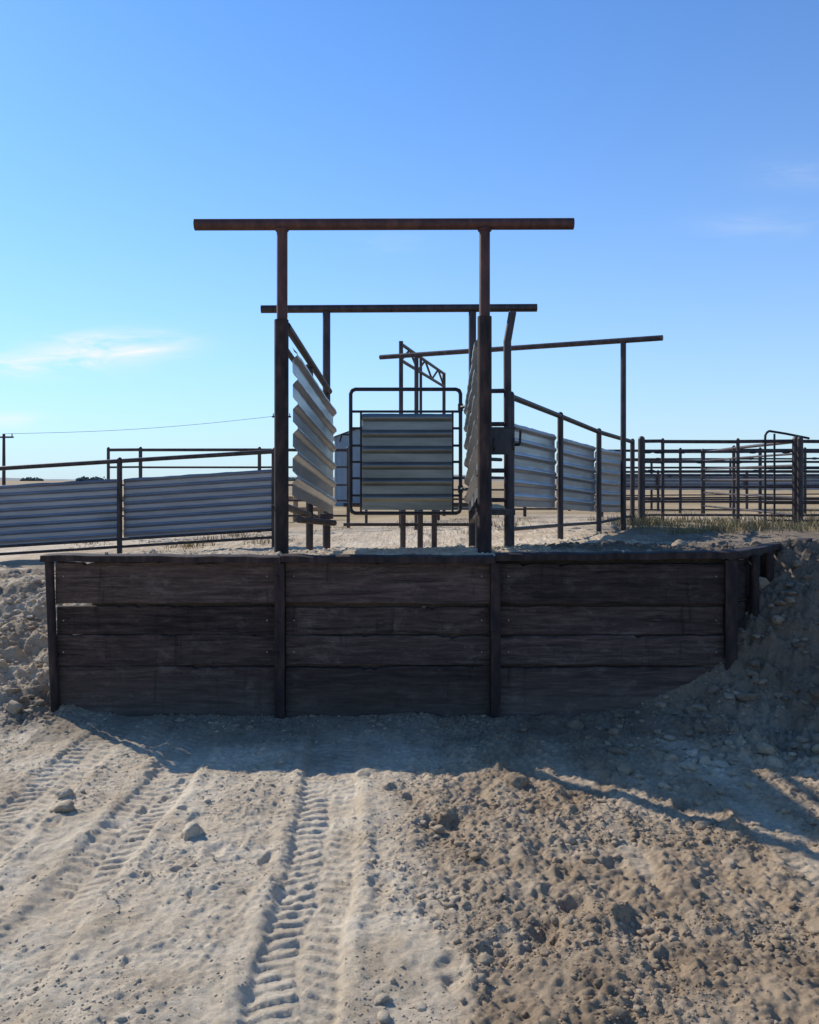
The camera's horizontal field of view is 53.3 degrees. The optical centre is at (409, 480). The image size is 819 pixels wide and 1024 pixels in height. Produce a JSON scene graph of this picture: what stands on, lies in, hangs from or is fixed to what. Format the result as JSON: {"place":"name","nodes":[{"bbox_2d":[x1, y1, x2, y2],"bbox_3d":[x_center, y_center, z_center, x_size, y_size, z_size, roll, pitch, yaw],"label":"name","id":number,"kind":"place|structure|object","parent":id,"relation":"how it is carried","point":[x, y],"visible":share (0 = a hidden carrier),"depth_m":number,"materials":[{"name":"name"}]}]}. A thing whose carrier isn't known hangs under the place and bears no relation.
{"place":"outdoors","nodes":[
{"label":"outdoors","id":0,"kind":"place"},
{"bbox_2d":[0,475,555,480],"bbox_3d":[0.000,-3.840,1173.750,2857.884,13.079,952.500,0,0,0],"label":"distant hills","id":1,"kind":"structure","parent":0,"point":[12,479],"depth_m":1359.21,"materials":[{"name":"soil"}]},
{"bbox_2d":[0,481,818,1023],"bbox_3d":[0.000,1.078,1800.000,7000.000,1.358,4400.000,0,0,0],"label":"ground","id":2,"kind":"structure","parent":0,"point":[316,973],"depth_m":3.79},
{"bbox_2d":[0,434,13,484],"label":"utility pole","id":3,"kind":"object","parent":2,"relation":"on","point":[3,436],"visible":0.74,"depth_m":59.92,"materials":[{"name":"brown wood"}]},
{"bbox_2d":[8,416,271,433],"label":"power line","id":4,"kind":"object","parent":3,"relation":"attached to","point":[131,429],"visible":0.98,"depth_m":59.99,"materials":[{"name":"black metal"}]},
{"bbox_2d":[0,448,273,555],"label":"corrugated yard fence","id":5,"kind":"object","parent":2,"relation":"on","point":[58,513],"visible":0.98,"depth_m":12.06,"materials":[{"name":"grey metal"}]},
{"bbox_2d":[20,476,296,480],"bbox_3d":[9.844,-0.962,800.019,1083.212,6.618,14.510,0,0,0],"label":"distant trees","id":6,"kind":"object","parent":2,"relation":"on","point":[83,478],"visible":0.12,"depth_m":795.11,"materials":[{"name":"green plant"}]},
{"bbox_2d":[122,496,322,521],"bbox_3d":[-5.800,0.854,20.003,7.800,1.104,0.314,0,0,0],"label":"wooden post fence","id":7,"kind":"object","parent":2,"relation":"on","point":[319,510],"depth_m":20.00,"materials":[{"name":"brown wood"}]},
{"bbox_2d":[107,447,349,532],"bbox_3d":[-3.547,0.372,16.000,4.765,2.055,0.070,0,0,0],"label":"pipe corral fence","id":8,"kind":"object","parent":2,"relation":"on","point":[259,466],"visible":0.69,"depth_m":15.98,"materials":[{"name":"brown metal"}]},
{"bbox_2d":[333,430,359,505],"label":"metal shed","id":9,"kind":"structure","parent":2,"relation":"on","point":[340,475],"depth_m":30.50,"materials":[{"name":"paint"}]},
{"bbox_2d":[193,218,574,553],"bbox_3d":[-0.137,-0.344,7.444,2.987,3.288,2.595,0,0,0],"label":"cattle loading chute","id":10,"kind":"object","parent":2,"relation":"on","point":[314,483],"visible":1,"depth_m":6.33,"materials":[{"name":"metal"}]},
{"bbox_2d":[45,559,736,718],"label":"steel uprights","id":11,"kind":"object","parent":2,"relation":"on","point":[730,612],"visible":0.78,"depth_m":5.89,"materials":[{"name":"brown metal"}]},
{"bbox_2d":[339,387,467,514],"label":"corrugated stock gate","id":12,"kind":"structure","parent":2,"relation":"on","point":[406,461],"depth_m":8.98,"materials":[{"name":"metal"}]},
{"bbox_2d":[343,503,468,547],"bbox_3d":[0.100,0.675,9.900,1.800,0.850,0.070,0,0,0],"label":"pipe barrier","id":13,"kind":"object","parent":2,"relation":"on","point":[419,524],"visible":0.48,"depth_m":9.88,"materials":[{"name":"brown metal"}]},
{"bbox_2d":[0,538,818,1023],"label":"dirt clods","id":14,"kind":"object","parent":2,"relation":"on","point":[514,780],"visible":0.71,"depth_m":4.14,"materials":[{"name":"brown soil"}]},
{"bbox_2d":[56,555,763,716],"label":"planks","id":15,"kind":"object","parent":2,"relation":"on","point":[138,666],"visible":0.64,"depth_m":5.95,"materials":[{"name":"brown wood"}]},
{"bbox_2d":[40,538,812,563],"bbox_3d":[0.525,0.557,6.084,6.328,0.094,1.124,0,0,-11],"label":"cap rail","id":16,"kind":"object","parent":15,"relation":"on","point":[741,553],"visible":0.9,"depth_m":5.88,"materials":[{"name":"wood"}]},
{"bbox_2d":[63,550,716,652],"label":"bolts","id":17,"kind":"object","parent":16,"relation":"attached to","point":[106,553],"visible":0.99,"depth_m":5.93,"materials":[{"name":"black metal"}]},
{"bbox_2d":[399,341,445,527],"bbox_3d":[0.327,-0.675,17.100,0.080,3.750,4.389,0,0,13],"label":"catwalk truss frame","id":18,"kind":"object","parent":2,"relation":"on","point":[427,363],"visible":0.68,"depth_m":16.65,"materials":[{"name":"brown metal"}]},
{"bbox_2d":[67,507,818,551],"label":"weeds","id":19,"kind":"object","parent":2,"relation":"on","point":[731,526],"visible":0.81,"depth_m":12.71,"materials":[{"name":"plant"}]},
{"bbox_2d":[365,476,602,522],"bbox_3d":[1.552,0.642,17.000,4.965,1.515,0.070,0,0,0],"label":"pipe corral fence","id":20,"kind":"object","parent":2,"relation":"on","point":[524,509],"visible":0.06,"depth_m":16.98,"materials":[{"name":"brown metal"}]},
{"bbox_2d":[379,335,662,529],"bbox_3d":[1.601,-0.511,13.252,4.924,3.422,0.087,0,0,31],"label":"overhead pipe frame","id":21,"kind":"object","parent":2,"relation":"on","point":[622,342],"visible":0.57,"depth_m":12.30,"materials":[{"name":"brown metal"}]},
{"bbox_2d":[511,391,634,545],"bbox_3d":[2.343,0.131,11.193,0.216,2.138,5.814,0,0,28],"label":"corrugated ramp fence","id":22,"kind":"object","parent":2,"relation":"on","point":[534,474],"visible":0.93,"depth_m":10.59,"materials":[{"name":"grey metal"}]},
{"bbox_2d":[568,470,818,510],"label":"fence","id":23,"kind":"object","parent":2,"relation":"on","point":[691,481],"visible":0.45,"depth_m":23.06,"materials":[{"name":"brown metal"}]},
{"bbox_2d":[594,460,818,508],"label":"pipe corral fence","id":24,"kind":"object","parent":2,"relation":"on","point":[652,495],"visible":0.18,"depth_m":27.44,"materials":[{"name":"brown metal"}]},
{"bbox_2d":[602,447,818,513],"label":"pipe corral fence","id":25,"kind":"object","parent":2,"relation":"on","point":[759,475],"visible":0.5,"depth_m":19.19,"materials":[{"name":"metal"}]},
{"bbox_2d":[638,436,818,524],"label":"pipe corral fence","id":26,"kind":"object","parent":2,"relation":"on","point":[642,451],"visible":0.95,"depth_m":13.95,"materials":[{"name":"brown metal"}]},
{"bbox_2d":[701,436,802,523],"bbox_3d":[6.744,0.330,16.500,0.113,2.140,5.508,0,0,3],"label":"pipe corral fence","id":27,"kind":"object","parent":2,"relation":"on","point":[799,476],"visible":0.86,"depth_m":15.83,"materials":[{"name":"brown metal"}]},
{"bbox_2d":[749,551,773,616],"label":"wing uprights","id":28,"kind":"object","parent":2,"relation":"on","point":[754,579],"visible":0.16,"depth_m":6.14,"materials":[{"name":"wood"}]},
{"bbox_2d":[764,430,818,522],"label":"pipe gate","id":29,"kind":"structure","parent":2,"relation":"on","point":[774,467],"depth_m":14.09,"materials":[{"name":"metal"}]},
{"bbox_2d":[0,0,818,479],"label":"sky","id":30,"kind":"structure","parent":0,"point":[679,139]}
]}

